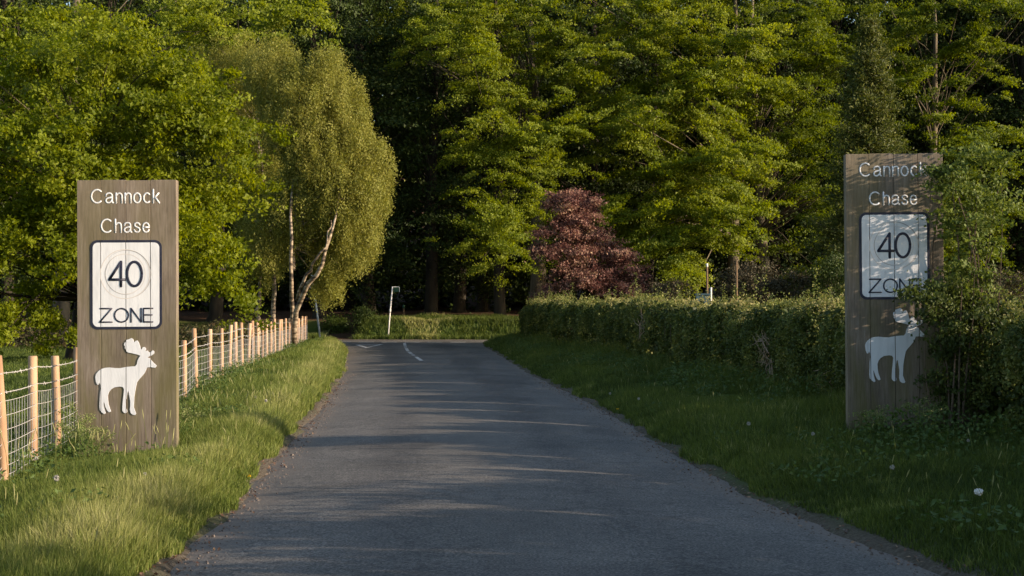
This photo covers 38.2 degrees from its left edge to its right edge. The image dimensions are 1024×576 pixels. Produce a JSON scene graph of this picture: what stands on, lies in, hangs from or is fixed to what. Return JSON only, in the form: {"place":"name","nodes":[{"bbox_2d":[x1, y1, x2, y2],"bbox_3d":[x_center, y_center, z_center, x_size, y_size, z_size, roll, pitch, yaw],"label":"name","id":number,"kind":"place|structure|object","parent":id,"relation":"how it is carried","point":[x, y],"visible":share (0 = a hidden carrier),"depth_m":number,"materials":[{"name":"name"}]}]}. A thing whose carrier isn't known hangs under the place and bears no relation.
{"place":"outdoors","nodes":[
{"label":"outdoors","id":0,"kind":"place"},
{"bbox_2d":[0,345,268,454],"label":"pasture grass","id":1,"kind":"structure","parent":0,"point":[18,360],"depth_m":28.11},
{"bbox_2d":[254,312,520,339],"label":"hedge","id":2,"kind":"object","parent":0,"point":[447,319],"depth_m":66.79,"materials":[{"name":"plant"}]},
{"bbox_2d":[1,172,1023,575],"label":"ground","id":3,"kind":"structure","parent":0,"point":[191,316],"depth_m":17.71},
{"bbox_2d":[0,0,49,280],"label":"beech tree","id":4,"kind":"object","parent":3,"relation":"on","point":[41,1],"visible":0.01,"depth_m":88.05,"materials":[{"name":"green plant"}]},
{"bbox_2d":[0,2,73,308],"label":"beech tree","id":5,"kind":"object","parent":3,"relation":"on","point":[38,165],"depth_m":92.86,"materials":[{"name":"green plant"}]},
{"bbox_2d":[0,1,99,309],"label":"beech tree","id":6,"kind":"object","parent":3,"relation":"on","point":[38,166],"visible":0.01,"depth_m":85.84,"materials":[{"name":"green plant"}]},
{"bbox_2d":[0,0,112,338],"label":"beech tree","id":7,"kind":"object","parent":3,"relation":"on","point":[6,281],"visible":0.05,"depth_m":61.95,"materials":[{"name":"green plant"}]},
{"bbox_2d":[44,417,94,456],"bbox_3d":[-4.381,1.496,14.719,0.507,0.467,0.457,0,-1,0],"label":"cow parsley","id":8,"kind":"object","parent":3,"relation":"on","point":[69,428],"visible":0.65,"depth_m":14.67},
{"bbox_2d":[56,400,102,458],"bbox_3d":[-4.157,1.407,14.301,0.493,0.631,0.415,0,-1,23],"label":"cow parsley","id":9,"kind":"object","parent":3,"relation":"on","point":[80,437],"visible":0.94,"depth_m":14.28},
{"bbox_2d":[68,426,118,456],"bbox_3d":[-4.120,1.554,14.596,0.477,0.382,0.454,0,-1,25],"label":"cow parsley","id":10,"kind":"object","parent":3,"relation":"on","point":[92,447],"visible":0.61,"depth_m":14.57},
{"bbox_2d":[40,0,185,307],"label":"beech tree","id":11,"kind":"object","parent":3,"relation":"on","point":[114,20],"depth_m":93.52,"materials":[{"name":"green plant"}]},
{"bbox_2d":[0,0,233,319],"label":"beech tree","id":12,"kind":"object","parent":3,"relation":"on","point":[110,3],"visible":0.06,"depth_m":66.19,"materials":[{"name":"green plant"}]},
{"bbox_2d":[0,458,242,575],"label":"verge grass","id":13,"kind":"structure","parent":3,"relation":"on","point":[61,541],"depth_m":9.37,"materials":[{"name":"plant"}]},
{"bbox_2d":[77,180,178,455],"bbox_3d":[-3.908,0.728,15.046,1.000,3.653,0.132,0,-1,-1],"label":"gateway sign","id":14,"kind":"object","parent":3,"relation":"on","point":[127,301],"visible":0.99,"depth_m":14.99,"materials":[{"name":"brown wood"}]},
{"bbox_2d":[34,0,234,309],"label":"beech tree","id":15,"kind":"object","parent":3,"relation":"on","point":[136,4],"depth_m":86.90,"materials":[{"name":"green plant"}]},
{"bbox_2d":[0,318,277,349],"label":"hedge","id":16,"kind":"object","parent":3,"relation":"on","point":[183,335],"visible":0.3,"depth_m":48.97,"materials":[{"name":"plant"}]},
{"bbox_2d":[52,0,238,306],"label":"beech tree","id":17,"kind":"object","parent":3,"relation":"on","point":[199,168],"depth_m":101.84,"materials":[{"name":"green plant"}]},
{"bbox_2d":[0,352,294,545],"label":"ground cover","id":18,"kind":"object","parent":3,"relation":"on","point":[101,492],"visible":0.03,"depth_m":12.69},
{"bbox_2d":[0,1,298,359],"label":"oak tree","id":19,"kind":"object","parent":3,"relation":"on","point":[173,112],"visible":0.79,"depth_m":35.96,"materials":[{"name":"green plant"}]},
{"bbox_2d":[0,397,300,496],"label":"verge grass","id":20,"kind":"structure","parent":3,"relation":"on","point":[239,464],"depth_m":14.70,"materials":[{"name":"plant"}]},
{"bbox_2d":[0,316,307,481],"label":"wire fence","id":21,"kind":"object","parent":3,"relation":"on","point":[33,403],"visible":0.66,"depth_m":17.45,"materials":[{"name":"brown wood"}]},
{"bbox_2d":[0,356,320,574],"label":"seed heads","id":22,"kind":"object","parent":3,"relation":"on","point":[123,471],"visible":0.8,"depth_m":13.45,"materials":[{"name":"plant"}]},
{"bbox_2d":[8,337,324,476],"bbox_3d":[-6.009,1.803,35.740,1.335,0.497,46.702,0,-1,-4],"label":"ground cover","id":23,"kind":"object","parent":3,"relation":"on","point":[217,368],"visible":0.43,"depth_m":16.81,"materials":[{"name":"plant"}]},
{"bbox_2d":[0,0,349,343],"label":"beech tree","id":24,"kind":"object","parent":3,"relation":"on","point":[282,14],"visible":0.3,"depth_m":51.47,"materials":[{"name":"green plant"}]},
{"bbox_2d":[179,405,206,438],"bbox_3d":[-3.438,1.461,15.593,0.415,0.465,0.487,0,-1,-28],"label":"cow parsley","id":25,"kind":"object","parent":3,"relation":"on","point":[187,416],"visible":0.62,"depth_m":15.57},
{"bbox_2d":[138,5,250,308],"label":"beech tree","id":26,"kind":"object","parent":3,"relation":"on","point":[197,304],"depth_m":93.60,"materials":[{"name":"green plant"}]},
{"bbox_2d":[117,0,352,322],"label":"beech tree","id":27,"kind":"object","parent":3,"relation":"on","point":[215,307],"visible":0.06,"depth_m":69.65,"materials":[{"name":"green plant"}]},
{"bbox_2d":[183,29,291,346],"bbox_3d":[-9.423,-3.389,50.862,3.921,11.198,4.808,0,-1,0],"label":"birch tree","id":28,"kind":"object","parent":3,"relation":"on","point":[223,55],"visible":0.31,"depth_m":50.02,"materials":[{"name":"green plant"}]},
{"bbox_2d":[195,1,320,307],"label":"beech tree","id":29,"kind":"object","parent":3,"relation":"on","point":[257,269],"depth_m":106.74,"materials":[{"name":"green plant"}]},
{"bbox_2d":[156,0,363,311],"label":"beech tree","id":30,"kind":"object","parent":3,"relation":"on","point":[281,287],"visible":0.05,"depth_m":85.42,"materials":[{"name":"green plant"}]},
{"bbox_2d":[179,351,346,419],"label":"verge grass","id":31,"kind":"structure","parent":3,"relation":"on","point":[314,389],"depth_m":24.83,"materials":[{"name":"plant"}]},
{"bbox_2d":[242,0,289,297],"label":"beech tree","id":32,"kind":"object","parent":3,"relation":"on","point":[281,296],"depth_m":119.51,"materials":[{"name":"green plant"}]},
{"bbox_2d":[179,0,391,309],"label":"beech tree","id":33,"kind":"object","parent":3,"relation":"on","point":[304,303],"visible":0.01,"depth_m":94.09,"materials":[{"name":"green plant"}]},
{"bbox_2d":[232,335,348,365],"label":"verge grass","id":34,"kind":"structure","parent":3,"relation":"on","point":[333,346],"depth_m":42.15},
{"bbox_2d":[309,275,320,337],"bbox_3d":[-7.990,0.961,59.978,0.583,3.071,0.110,0,-1,0],"label":"road sign","id":35,"kind":"object","parent":3,"relation":"on","point":[317,318],"visible":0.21,"depth_m":59.96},
{"bbox_2d":[235,27,404,344],"bbox_3d":[-6.265,-3.198,47.932,5.645,10.816,3.995,0,-1,0],"label":"birch tree","id":36,"kind":"object","parent":3,"relation":"on","point":[321,123],"visible":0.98,"depth_m":47.47,"materials":[{"name":"green plant"}]},
{"bbox_2d":[314,309,354,333],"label":"evergreen shrub","id":37,"kind":"object","parent":3,"relation":"on","point":[337,324],"visible":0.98,"depth_m":68.73,"materials":[{"name":"green plant"}]},
{"bbox_2d":[210,0,480,317],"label":"beech tree","id":38,"kind":"object","parent":3,"relation":"on","point":[355,52],"visible":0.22,"depth_m":72.01,"materials":[{"name":"green plant"}]},
{"bbox_2d":[264,0,426,310],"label":"beech tree","id":39,"kind":"object","parent":3,"relation":"on","point":[348,305],"visible":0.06,"depth_m":91.65,"materials":[{"name":"green plant"}]},
{"bbox_2d":[280,14,424,306],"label":"beech tree","id":40,"kind":"object","parent":3,"relation":"on","point":[336,257],"depth_m":104.42,"materials":[{"name":"green plant"}]},
{"bbox_2d":[256,0,469,309],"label":"beech tree","id":41,"kind":"object","parent":3,"relation":"on","point":[357,305],"visible":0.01,"depth_m":94.55,"materials":[{"name":"green plant"}]},
{"bbox_2d":[347,302,378,334],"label":"evergreen shrub","id":42,"kind":"object","parent":3,"relation":"on","point":[361,312],"visible":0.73,"depth_m":66.93,"materials":[{"name":"green plant"}]},
{"bbox_2d":[326,14,425,297],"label":"beech tree","id":43,"kind":"object","parent":3,"relation":"on","point":[401,242],"depth_m":120.89,"materials":[{"name":"green plant"}]},
{"bbox_2d":[273,0,490,315],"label":"beech tree","id":44,"kind":"object","parent":3,"relation":"on","point":[368,297],"visible":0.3,"depth_m":76.73,"materials":[{"name":"green plant"}]},
{"bbox_2d":[388,286,399,332],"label":"signpost","id":45,"kind":"object","parent":3,"relation":"on","point":[395,288],"visible":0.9,"depth_m":66.18,"materials":[{"name":"metal"}]},
{"bbox_2d":[305,0,545,314],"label":"beech tree","id":46,"kind":"object","parent":3,"relation":"on","point":[431,202],"visible":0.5,"depth_m":75.41,"materials":[{"name":"green plant"}]},
{"bbox_2d":[339,0,544,310],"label":"beech tree","id":47,"kind":"object","parent":3,"relation":"on","point":[420,301],"visible":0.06,"depth_m":93.67,"materials":[{"name":"green plant"}]},
{"bbox_2d":[385,20,517,307],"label":"beech tree","id":48,"kind":"object","parent":3,"relation":"on","point":[442,297],"visible":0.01,"depth_m":107.07,"materials":[{"name":"green plant"}]},
{"bbox_2d":[386,78,526,302],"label":"beech tree","id":49,"kind":"object","parent":3,"relation":"on","point":[407,296],"depth_m":116.03,"materials":[{"name":"green plant"}]},
{"bbox_2d":[373,0,581,311],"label":"beech tree","id":50,"kind":"object","parent":3,"relation":"on","point":[482,305],"visible":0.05,"depth_m":84.67,"materials":[{"name":"green plant"}]},
{"bbox_2d":[359,0,617,298],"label":"beech tree","id":51,"kind":"object","parent":3,"relation":"on","point":[563,30],"visible":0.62,"depth_m":71.68,"materials":[{"name":"green plant"}]},
{"bbox_2d":[372,0,607,312],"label":"beech tree","id":52,"kind":"object","parent":3,"relation":"on","point":[460,298],"visible":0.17,"depth_m":79.65,"materials":[{"name":"green plant"}]},
{"bbox_2d":[404,0,624,314],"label":"beech tree","id":53,"kind":"object","parent":3,"relation":"on","point":[503,218],"visible":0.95,"depth_m":67.27,"materials":[{"name":"green plant"}]},
{"bbox_2d":[423,6,609,306],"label":"beech tree","id":54,"kind":"object","parent":3,"relation":"on","point":[467,294],"depth_m":105.26,"materials":[{"name":"green plant"}]},
{"bbox_2d":[482,328,587,363],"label":"verge grass","id":55,"kind":"structure","parent":3,"relation":"on","point":[506,350],"depth_m":46.77,"materials":[{"name":"plant"}]},
{"bbox_2d":[442,0,631,308],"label":"beech tree","id":56,"kind":"object","parent":3,"relation":"on","point":[514,304],"visible":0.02,"depth_m":98.78,"materials":[{"name":"green plant"}]},
{"bbox_2d":[474,0,637,310],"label":"beech tree","id":57,"kind":"object","parent":3,"relation":"on","point":[521,282],"visible":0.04,"depth_m":87.23,"materials":[{"name":"green plant"}]},
{"bbox_2d":[448,0,700,301],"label":"beech tree","id":58,"kind":"object","parent":3,"relation":"on","point":[590,187],"visible":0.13,"depth_m":79.11,"materials":[{"name":"green plant"}]},
{"bbox_2d":[522,186,657,300],"bbox_3d":[2.962,-0.762,56.063,5.185,6.420,3.926,0,-1,0],"label":"copper tree","id":59,"kind":"object","parent":3,"relation":"on","point":[580,206],"visible":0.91,"depth_m":55.37,"materials":[{"name":"red plant"}]},
{"bbox_2d":[511,337,740,398],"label":"verge grass","id":60,"kind":"structure","parent":3,"relation":"on","point":[597,382],"depth_m":28.68,"materials":[{"name":"plant"}]},
{"bbox_2d":[524,0,749,296],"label":"beech tree","id":61,"kind":"object","parent":3,"relation":"on","point":[643,60],"visible":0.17,"depth_m":81.73,"materials":[{"name":"green plant"}]},
{"bbox_2d":[556,0,759,299],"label":"beech tree","id":62,"kind":"object","parent":3,"relation":"on","point":[693,145],"visible":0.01,"depth_m":93.70,"materials":[{"name":"green plant"}]},
{"bbox_2d":[571,0,747,299],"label":"beech tree","id":63,"kind":"object","parent":3,"relation":"on","point":[639,157],"depth_m":104.24,"materials":[{"name":"green plant"}]},
{"bbox_2d":[560,0,759,298],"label":"beech tree","id":64,"kind":"object","parent":3,"relation":"on","point":[701,140],"visible":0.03,"depth_m":87.55,"materials":[{"name":"green plant"}]},
{"bbox_2d":[525,0,809,300],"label":"beech tree","id":65,"kind":"object","parent":3,"relation":"on","point":[718,170],"visible":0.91,"depth_m":68.98,"materials":[{"name":"green plant"}]},
{"bbox_2d":[643,275,697,301],"bbox_3d":[5.746,0.877,52.106,2.285,2.746,2.401,-1,-1,36],"label":"gorse bush","id":66,"kind":"object","parent":3,"relation":"on","point":[672,288],"visible":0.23,"depth_m":51.84,"materials":[{"name":"green plant"}]},
{"bbox_2d":[694,287,711,303],"bbox_3d":[6.216,0.974,47.992,0.554,2.007,0.360,0,-1,0],"label":"utility box","id":67,"kind":"object","parent":3,"relation":"on","point":[703,294],"visible":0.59,"depth_m":47.85,"materials":[{"name":"paint"}]},
{"bbox_2d":[601,0,809,295],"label":"beech tree","id":68,"kind":"object","parent":3,"relation":"on","point":[744,167],"depth_m":96.16,"materials":[{"name":"green plant"}]},
{"bbox_2d":[706,263,707,292],"bbox_3d":[6.404,0.671,48.494,0.080,2.950,0.074,0,-1,22],"label":"stake","id":69,"kind":"object","parent":3,"relation":"on","point":[706,277],"visible":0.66,"depth_m":48.48,"materials":[{"name":"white wood"}]},
{"bbox_2d":[708,281,755,303],"bbox_3d":[7.440,0.941,50.020,1.808,2.416,2.329,0,-1,-26],"label":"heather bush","id":70,"kind":"object","parent":3,"relation":"on","point":[730,288],"visible":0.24,"depth_m":49.82,"materials":[{"name":"green plant"}]},
{"bbox_2d":[735,261,737,299],"bbox_3d":[7.372,0.640,48.497,0.080,3.020,0.074,0,-1,-22],"label":"stake","id":71,"kind":"object","parent":3,"relation":"on","point":[736,269],"visible":0.42,"depth_m":48.48,"materials":[{"name":"brown wood"}]},
{"bbox_2d":[683,0,801,297],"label":"beech tree","id":72,"kind":"object","parent":3,"relation":"on","point":[751,186],"depth_m":109.09,"materials":[{"name":"green plant"}]},
{"bbox_2d":[713,252,782,305],"bbox_3d":[8.441,0.523,52.102,2.637,3.610,2.475,1,-1,-39],"label":"gorse bush","id":73,"kind":"object","parent":3,"relation":"on","point":[747,270],"visible":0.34,"depth_m":51.75,"materials":[{"name":"green plant"}]},
{"bbox_2d":[495,334,1023,485],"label":"ground cover","id":74,"kind":"object","parent":3,"relation":"on","point":[967,424],"visible":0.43,"depth_m":19.35,"materials":[{"name":"plant"}]},
{"bbox_2d":[676,0,852,300],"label":"beech tree","id":75,"kind":"object","parent":3,"relation":"on","point":[779,193],"visible":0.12,"depth_m":82.24,"materials":[{"name":"green plant"}]},
{"bbox_2d":[517,265,1023,434],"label":"hawthorn hedge","id":76,"kind":"object","parent":3,"relation":"on","point":[789,338],"visible":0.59,"depth_m":23.17,"materials":[{"name":"green plant"}]},
{"bbox_2d":[559,354,1007,516],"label":"seed heads","id":77,"kind":"object","parent":3,"relation":"on","point":[850,442],"visible":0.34,"depth_m":12.95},
{"bbox_2d":[670,0,904,306],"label":"beech tree","id":78,"kind":"object","parent":3,"relation":"on","point":[725,263],"visible":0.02,"depth_m":84.97,"materials":[{"name":"green plant"}]},
{"bbox_2d":[721,0,858,302],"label":"beech tree","id":79,"kind":"object","parent":3,"relation":"on","point":[824,48],"visible":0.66,"depth_m":72.38,"materials":[{"name":"green plant"}]},
{"bbox_2d":[748,267,836,305],"bbox_3d":[9.363,0.778,50.060,3.700,3.080,2.480,0,-1,0],"label":"gorse bush","id":80,"kind":"object","parent":3,"relation":"on","point":[776,287],"visible":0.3,"depth_m":49.80,"materials":[{"name":"green plant"}]},
{"bbox_2d":[797,249,844,308],"bbox_3d":[10.685,0.357,48.976,2.468,3.521,2.444,0,-1,16],"label":"evergreen shrub","id":81,"kind":"object","parent":3,"relation":"on","point":[837,268],"visible":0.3,"depth_m":48.76,"materials":[{"name":"green plant"}]},
{"bbox_2d":[720,0,943,301],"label":"beech tree","id":82,"kind":"object","parent":3,"relation":"on","point":[885,24],"visible":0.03,"depth_m":85.92,"materials":[{"name":"green plant"}]},
{"bbox_2d":[742,0,939,294],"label":"beech tree","id":83,"kind":"object","parent":3,"relation":"on","point":[833,103],"visible":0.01,"depth_m":92.98,"materials":[{"name":"green plant"}]},
{"bbox_2d":[777,16,916,298],"bbox_3d":[13.062,-3.885,54.127,5.981,12.292,6.817,1,-1,-41],"label":"pine tree","id":84,"kind":"object","parent":3,"relation":"on","point":[867,103],"visible":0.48,"depth_m":53.68,"materials":[{"name":"green plant"}]},
{"bbox_2d":[743,0,966,289],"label":"beech tree","id":85,"kind":"object","parent":3,"relation":"on","point":[833,23],"visible":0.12,"depth_m":82.02,"materials":[{"name":"green plant"}]},
{"bbox_2d":[848,404,893,434],"bbox_3d":[3.677,1.386,14.878,0.424,0.420,0.487,-1,-1,41],"label":"cow parsley","id":86,"kind":"object","parent":3,"relation":"on","point":[880,413],"visible":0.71,"depth_m":14.85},
{"bbox_2d":[843,153,944,429],"bbox_3d":[3.987,0.427,15.400,1.000,3.653,0.132,0,-1,2],"label":"gateway sign","id":87,"kind":"object","parent":3,"relation":"on","point":[886,241],"visible":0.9,"depth_m":15.35,"materials":[{"name":"brown wood"}]},
{"bbox_2d":[794,0,1023,294],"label":"beech tree","id":88,"kind":"object","parent":3,"relation":"on","point":[957,49],"visible":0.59,"depth_m":73.64,"materials":[{"name":"green plant"}]},
{"bbox_2d":[807,0,1019,273],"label":"beech tree","id":89,"kind":"object","parent":3,"relation":"on","point":[938,76],"visible":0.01,"depth_m":93.95,"materials":[{"name":"green plant"}]},
{"bbox_2d":[819,0,1018,277],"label":"beech tree","id":90,"kind":"object","parent":3,"relation":"on","point":[967,15],"visible":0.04,"depth_m":84.65,"materials":[{"name":"green plant"}]},
{"bbox_2d":[897,397,948,432],"bbox_3d":[4.123,1.329,14.716,0.574,0.490,0.417,0,-1,0],"label":"cow parsley","id":91,"kind":"object","parent":3,"relation":"on","point":[916,408],"visible":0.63,"depth_m":14.71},
{"bbox_2d":[881,0,1021,282],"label":"beech tree","id":92,"kind":"object","parent":3,"relation":"on","point":[943,133],"visible":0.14,"depth_m":82.99,"materials":[{"name":"green plant"}]},
{"bbox_2d":[886,269,1022,431],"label":"hawthorn shrub","id":93,"kind":"object","parent":3,"relation":"on","point":[953,343],"visible":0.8,"depth_m":14.77,"materials":[{"name":"green plant"}]},
{"bbox_2d":[894,0,1020,293],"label":"beech tree","id":94,"kind":"object","parent":3,"relation":"on","point":[1008,123],"visible":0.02,"depth_m":94.33,"materials":[{"name":"green plant"}]},
{"bbox_2d":[896,0,1023,306],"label":"beech tree","id":95,"kind":"object","parent":3,"relation":"on","point":[1017,246],"visible":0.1,"depth_m":84.18,"materials":[{"name":"green plant"}]},
{"bbox_2d":[911,121,1023,427],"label":"sapling","id":96,"kind":"object","parent":3,"relation":"on","point":[955,180],"visible":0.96,"depth_m":14.94,"materials":[{"name":"green plant"}]},
{"bbox_2d":[916,0,1023,294],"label":"beech tree","id":97,"kind":"object","parent":3,"relation":"on","point":[1020,60],"visible":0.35,"depth_m":82.54,"materials":[{"name":"green plant"}]},
{"bbox_2d":[945,263,1023,305],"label":"gorse bush","id":98,"kind":"object","parent":3,"relation":"on","point":[1018,282],"visible":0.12,"depth_m":41.71,"materials":[{"name":"green plant"}]},
{"bbox_2d":[960,13,1020,261],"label":"beech tree","id":99,"kind":"object","parent":3,"relation":"on","point":[1013,110],"visible":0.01,"depth_m":94.98,"materials":[{"name":"green plant"}]},
{"bbox_2d":[981,101,1023,268],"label":"beech tree","id":100,"kind":"object","parent":3,"relation":"on","point":[1020,121],"visible":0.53,"depth_m":79.32,"materials":[{"name":"green plant"}]},
{"bbox_2d":[988,34,1020,278],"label":"beech tree","id":101,"kind":"object","parent":3,"relation":"on","point":[1009,124],"visible":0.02,"depth_m":89.55,"materials":[{"name":"green plant"}]},
{"bbox_2d":[170,340,940,575],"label":"road","id":102,"kind":"structure","parent":0,"point":[460,458],"depth_m":11.60,"materials":[{"name":"asphalt"}]},
{"bbox_2d":[146,373,362,574],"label":"gravel","id":103,"kind":"structure","parent":102,"relation":"on","point":[228,520],"depth_m":12.66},
{"bbox_2d":[403,343,422,360],"bbox_3d":[-3.488,2.109,50.171,0.252,0.003,19.502,0,-1,-6],"label":"line","id":104,"kind":"object","parent":102,"relation":"on","point":[407,349],"visible":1,"depth_m":47.62,"materials":[{"name":"white paint"}]},
{"bbox_2d":[140,381,992,575],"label":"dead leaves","id":105,"kind":"object","parent":102,"relation":"on","point":[209,542],"visible":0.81,"depth_m":12.41,"materials":[{"name":"brown plant"}]},
{"bbox_2d":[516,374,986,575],"bbox_3d":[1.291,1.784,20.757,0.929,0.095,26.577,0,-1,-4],"label":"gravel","id":106,"kind":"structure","parent":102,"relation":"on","point":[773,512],"depth_m":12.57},
{"bbox_2d":[542,361,1023,575],"bbox_3d":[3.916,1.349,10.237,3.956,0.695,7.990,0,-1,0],"label":"verge grass","id":107,"kind":"structure","parent":0,"point":[943,476],"depth_m":11.23,"materials":[{"name":"plant"}]},
{"bbox_2d":[974,488,982,495],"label":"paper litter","id":108,"kind":"object","parent":107,"relation":"on","point":[976,491],"visible":0.96,"depth_m":10.27,"materials":[{"name":"paper"}]},
{"bbox_2d":[595,362,1018,466],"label":"verge grass","id":109,"kind":"structure","parent":0,"point":[692,429],"depth_m":17.01,"materials":[{"name":"plant"}]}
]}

